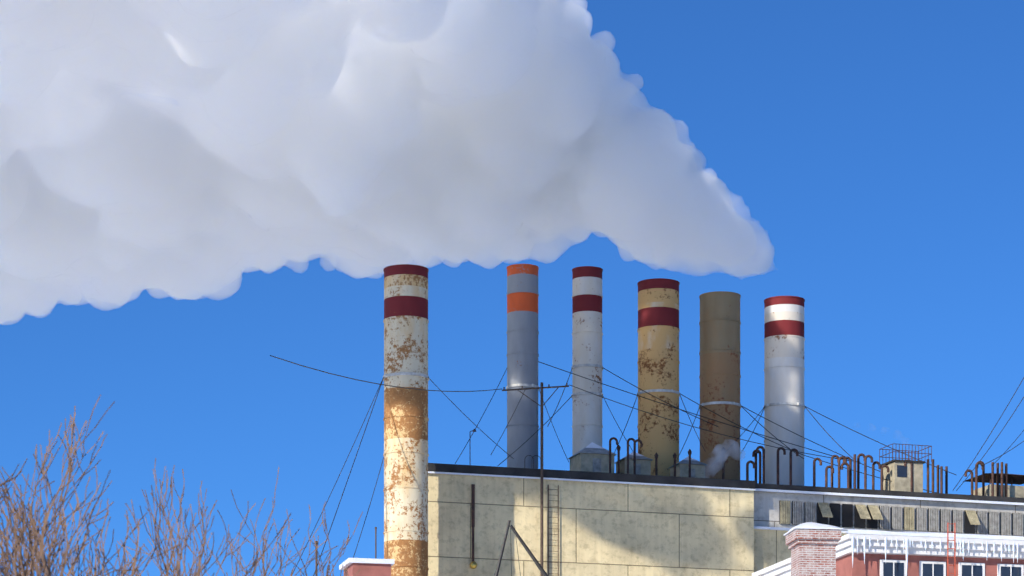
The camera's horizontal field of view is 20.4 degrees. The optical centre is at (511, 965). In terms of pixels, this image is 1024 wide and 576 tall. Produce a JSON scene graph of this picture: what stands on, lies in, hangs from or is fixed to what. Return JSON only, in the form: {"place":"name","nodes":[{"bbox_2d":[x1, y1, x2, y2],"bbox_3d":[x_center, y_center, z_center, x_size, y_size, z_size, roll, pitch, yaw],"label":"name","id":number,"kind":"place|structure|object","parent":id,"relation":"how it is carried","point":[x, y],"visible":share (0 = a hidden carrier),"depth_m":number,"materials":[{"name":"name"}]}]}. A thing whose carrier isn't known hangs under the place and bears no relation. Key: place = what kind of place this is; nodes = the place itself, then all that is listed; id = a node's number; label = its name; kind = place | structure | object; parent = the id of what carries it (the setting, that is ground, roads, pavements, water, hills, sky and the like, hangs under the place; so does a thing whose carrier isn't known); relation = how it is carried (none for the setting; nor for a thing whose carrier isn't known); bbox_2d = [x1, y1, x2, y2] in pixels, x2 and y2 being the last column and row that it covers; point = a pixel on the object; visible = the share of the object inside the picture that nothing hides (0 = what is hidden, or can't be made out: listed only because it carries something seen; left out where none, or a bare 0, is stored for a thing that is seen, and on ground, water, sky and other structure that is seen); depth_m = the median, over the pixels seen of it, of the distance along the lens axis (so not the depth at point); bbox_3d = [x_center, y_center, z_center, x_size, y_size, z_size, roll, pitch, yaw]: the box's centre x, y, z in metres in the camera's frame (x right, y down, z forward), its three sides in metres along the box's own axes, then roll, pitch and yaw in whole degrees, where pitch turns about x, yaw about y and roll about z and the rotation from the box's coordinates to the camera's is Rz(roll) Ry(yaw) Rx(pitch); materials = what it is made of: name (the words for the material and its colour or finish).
{"place":"outdoors","nodes":[
{"label":"outdoors","id":0,"kind":"place"},
{"bbox_2d":[0,0,1023,575],"label":"sky","id":1,"kind":"structure","parent":0,"point":[194,193],"materials":[{"name":"blue"}]},
{"bbox_2d":[495,520,547,575],"bbox_3d":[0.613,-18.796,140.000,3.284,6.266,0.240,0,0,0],"label":"derrick boom","id":2,"kind":"object","parent":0,"point":[536,562],"visible":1,"depth_m":139.94,"materials":[{"name":"metal"}]},
{"bbox_2d":[752,529,1023,575],"bbox_3d":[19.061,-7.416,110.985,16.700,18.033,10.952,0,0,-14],"label":"red house","id":3,"kind":"structure","parent":0,"point":[859,552],"depth_m":104.90,"materials":[{"name":"brick"}]},
{"bbox_2d":[947,523,955,575],"bbox_3d":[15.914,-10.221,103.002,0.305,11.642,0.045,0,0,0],"label":"fire ladder","id":4,"kind":"object","parent":3,"relation":"attached to","point":[948,548],"visible":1,"depth_m":102.99,"materials":[{"name":"red metal"}]},
{"label":"snowy ground","id":5,"kind":"object","parent":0,"visible":0},
{"bbox_2d":[0,464,92,575],"bbox_3d":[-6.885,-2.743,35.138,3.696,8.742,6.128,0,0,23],"label":"birch tree","id":6,"kind":"object","parent":5,"relation":"on","point":[2,509],"visible":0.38,"depth_m":36.80,"materials":[{"name":"brown plant"}]},
{"bbox_2d":[0,395,213,575],"bbox_3d":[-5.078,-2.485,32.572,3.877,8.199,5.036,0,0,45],"label":"birch tree","id":7,"kind":"object","parent":5,"relation":"on","point":[44,567],"visible":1,"depth_m":32.65,"materials":[{"name":"brown plant"}]},
{"bbox_2d":[125,458,362,575],"bbox_3d":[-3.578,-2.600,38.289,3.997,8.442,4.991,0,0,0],"label":"birch tree","id":8,"kind":"object","parent":5,"relation":"on","point":[257,559],"visible":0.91,"depth_m":37.94,"materials":[{"name":"brown plant"}]},
{"bbox_2d":[315,527,376,575],"bbox_3d":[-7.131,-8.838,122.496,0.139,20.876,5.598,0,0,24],"label":"yard poles","id":9,"kind":"object","parent":5,"relation":"on","point":[316,564],"visible":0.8,"depth_m":120.02,"materials":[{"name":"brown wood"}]},
{"bbox_2d":[339,558,393,575],"bbox_3d":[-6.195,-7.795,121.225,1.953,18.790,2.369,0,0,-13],"label":"red shed","id":10,"kind":"structure","parent":5,"relation":"on","point":[373,567],"depth_m":120.19,"materials":[{"name":"paint"}]},
{"bbox_2d":[383,264,428,575],"bbox_3d":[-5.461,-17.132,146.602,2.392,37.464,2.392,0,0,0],"label":"chimney","id":11,"kind":"object","parent":5,"relation":"on","point":[406,454],"visible":0.99,"depth_m":145.61,"materials":[{"name":"paint"}]},
{"bbox_2d":[502,382,568,575],"bbox_3d":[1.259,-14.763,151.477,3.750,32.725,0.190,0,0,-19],"label":"utility pole","id":12,"kind":"object","parent":5,"relation":"on","point":[541,388],"visible":1,"depth_m":151.52,"materials":[{"name":"brown wood"}]},
{"bbox_2d":[428,473,1023,575],"bbox_3d":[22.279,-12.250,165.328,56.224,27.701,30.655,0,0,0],"label":"boiler house","id":13,"kind":"structure","parent":5,"relation":"on","point":[612,529],"depth_m":153.19,"materials":[{"name":"beige concrete"}]},
{"bbox_2d":[470,484,476,568],"bbox_3d":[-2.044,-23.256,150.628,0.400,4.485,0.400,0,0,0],"label":"pipe","id":14,"kind":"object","parent":13,"relation":"attached to","point":[473,564],"depth_m":150.64,"materials":[{"name":"black metal"}]},
{"bbox_2d":[470,429,539,468],"bbox_3d":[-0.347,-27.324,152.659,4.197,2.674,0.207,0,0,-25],"label":"vent pipes","id":15,"kind":"object","parent":13,"relation":"on","point":[473,430],"visible":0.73,"depth_m":153.28,"materials":[{"name":"black metal"}]},
{"bbox_2d":[506,264,538,468],"bbox_3d":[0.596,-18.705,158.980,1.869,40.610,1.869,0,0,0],"label":"chimney","id":16,"kind":"object","parent":13,"relation":"on","point":[522,332],"visible":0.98,"depth_m":158.22,"materials":[{"name":"metal"}]},
{"bbox_2d":[547,485,558,575],"bbox_3d":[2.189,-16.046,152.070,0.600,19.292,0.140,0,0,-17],"label":"ladder","id":17,"kind":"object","parent":13,"relation":"attached to","point":[551,528],"depth_m":152.02,"materials":[{"name":"grey metal"}]},
{"bbox_2d":[571,266,602,455],"bbox_3d":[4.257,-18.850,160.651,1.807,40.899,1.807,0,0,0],"label":"chimney","id":18,"kind":"object","parent":13,"relation":"on","point":[587,335],"visible":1,"depth_m":159.91,"materials":[{"name":"paint"}]},
{"bbox_2d":[568,442,616,472],"bbox_3d":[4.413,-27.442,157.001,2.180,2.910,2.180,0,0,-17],"label":"roof hut","id":19,"kind":"object","parent":13,"relation":"on","point":[592,457],"visible":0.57,"depth_m":156.14,"materials":[{"name":"metal"}]},
{"bbox_2d":[614,452,652,474],"bbox_3d":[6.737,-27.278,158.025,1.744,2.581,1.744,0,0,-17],"label":"roof hut","id":20,"kind":"object","parent":13,"relation":"on","point":[643,465],"visible":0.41,"depth_m":157.38,"materials":[{"name":"metal"}]},
{"bbox_2d":[270,355,1023,574],"bbox_3d":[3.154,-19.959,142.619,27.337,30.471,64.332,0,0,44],"label":"guy wires and cables","id":21,"kind":"object","parent":13,"relation":"attached to","point":[550,419],"visible":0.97,"depth_m":158.48,"materials":[{"name":"metal"}]},
{"bbox_2d":[637,278,679,475],"bbox_3d":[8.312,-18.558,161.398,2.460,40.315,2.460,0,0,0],"label":"chimney","id":22,"kind":"object","parent":13,"relation":"on","point":[658,331],"visible":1,"depth_m":160.37,"materials":[{"name":"paint"}]},
{"bbox_2d":[669,457,706,477],"bbox_3d":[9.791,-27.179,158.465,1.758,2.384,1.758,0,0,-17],"label":"roof hut","id":23,"kind":"object","parent":13,"relation":"on","point":[697,468],"visible":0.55,"depth_m":157.80,"materials":[{"name":"metal"}]},
{"bbox_2d":[699,291,740,479],"bbox_3d":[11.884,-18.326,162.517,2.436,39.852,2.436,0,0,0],"label":"chimney","id":24,"kind":"object","parent":13,"relation":"on","point":[719,352],"visible":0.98,"depth_m":161.50,"materials":[{"name":"metal"}]},
{"bbox_2d":[428,463,1023,539],"bbox_3d":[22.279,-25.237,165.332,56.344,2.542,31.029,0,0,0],"label":"roof edge","id":25,"kind":"object","parent":13,"relation":"attached to","point":[510,472],"visible":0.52,"depth_m":154.62,"materials":[{"name":"black metal"}]},
{"bbox_2d":[763,296,804,485],"bbox_3d":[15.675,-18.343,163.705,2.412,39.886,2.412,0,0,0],"label":"chimney","id":26,"kind":"object","parent":13,"relation":"on","point":[784,368],"visible":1,"depth_m":162.73,"materials":[{"name":"paint"}]},
{"bbox_2d":[609,437,1007,496],"bbox_3d":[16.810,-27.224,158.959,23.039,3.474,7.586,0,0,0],"label":"vent pipes","id":27,"kind":"object","parent":13,"relation":"on","point":[762,469],"visible":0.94,"depth_m":159.70,"materials":[{"name":"brown metal"}]},
{"bbox_2d":[779,500,1022,535],"bbox_3d":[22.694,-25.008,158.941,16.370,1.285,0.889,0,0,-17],"label":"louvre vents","id":28,"kind":"object","parent":13,"relation":"attached to","point":[872,514],"visible":0.96,"depth_m":158.93,"materials":[{"name":"grey metal"}]},
{"bbox_2d":[879,443,931,491],"bbox_3d":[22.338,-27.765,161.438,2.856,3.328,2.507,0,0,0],"label":"rooftop hut","id":29,"kind":"object","parent":13,"relation":"on","point":[898,475],"visible":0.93,"depth_m":160.66,"materials":[{"name":"beige concrete"}]},
{"bbox_2d":[964,473,1023,497],"bbox_3d":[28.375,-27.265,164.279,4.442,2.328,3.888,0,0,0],"label":"rooftop structure","id":30,"kind":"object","parent":13,"relation":"on","point":[1016,491],"depth_m":163.31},
{"bbox_2d":[783,522,842,575],"bbox_3d":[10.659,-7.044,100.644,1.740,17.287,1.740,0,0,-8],"label":"brick chimney stack","id":31,"kind":"object","parent":5,"relation":"on","point":[812,546],"visible":1,"depth_m":99.97,"materials":[{"name":"brick"}]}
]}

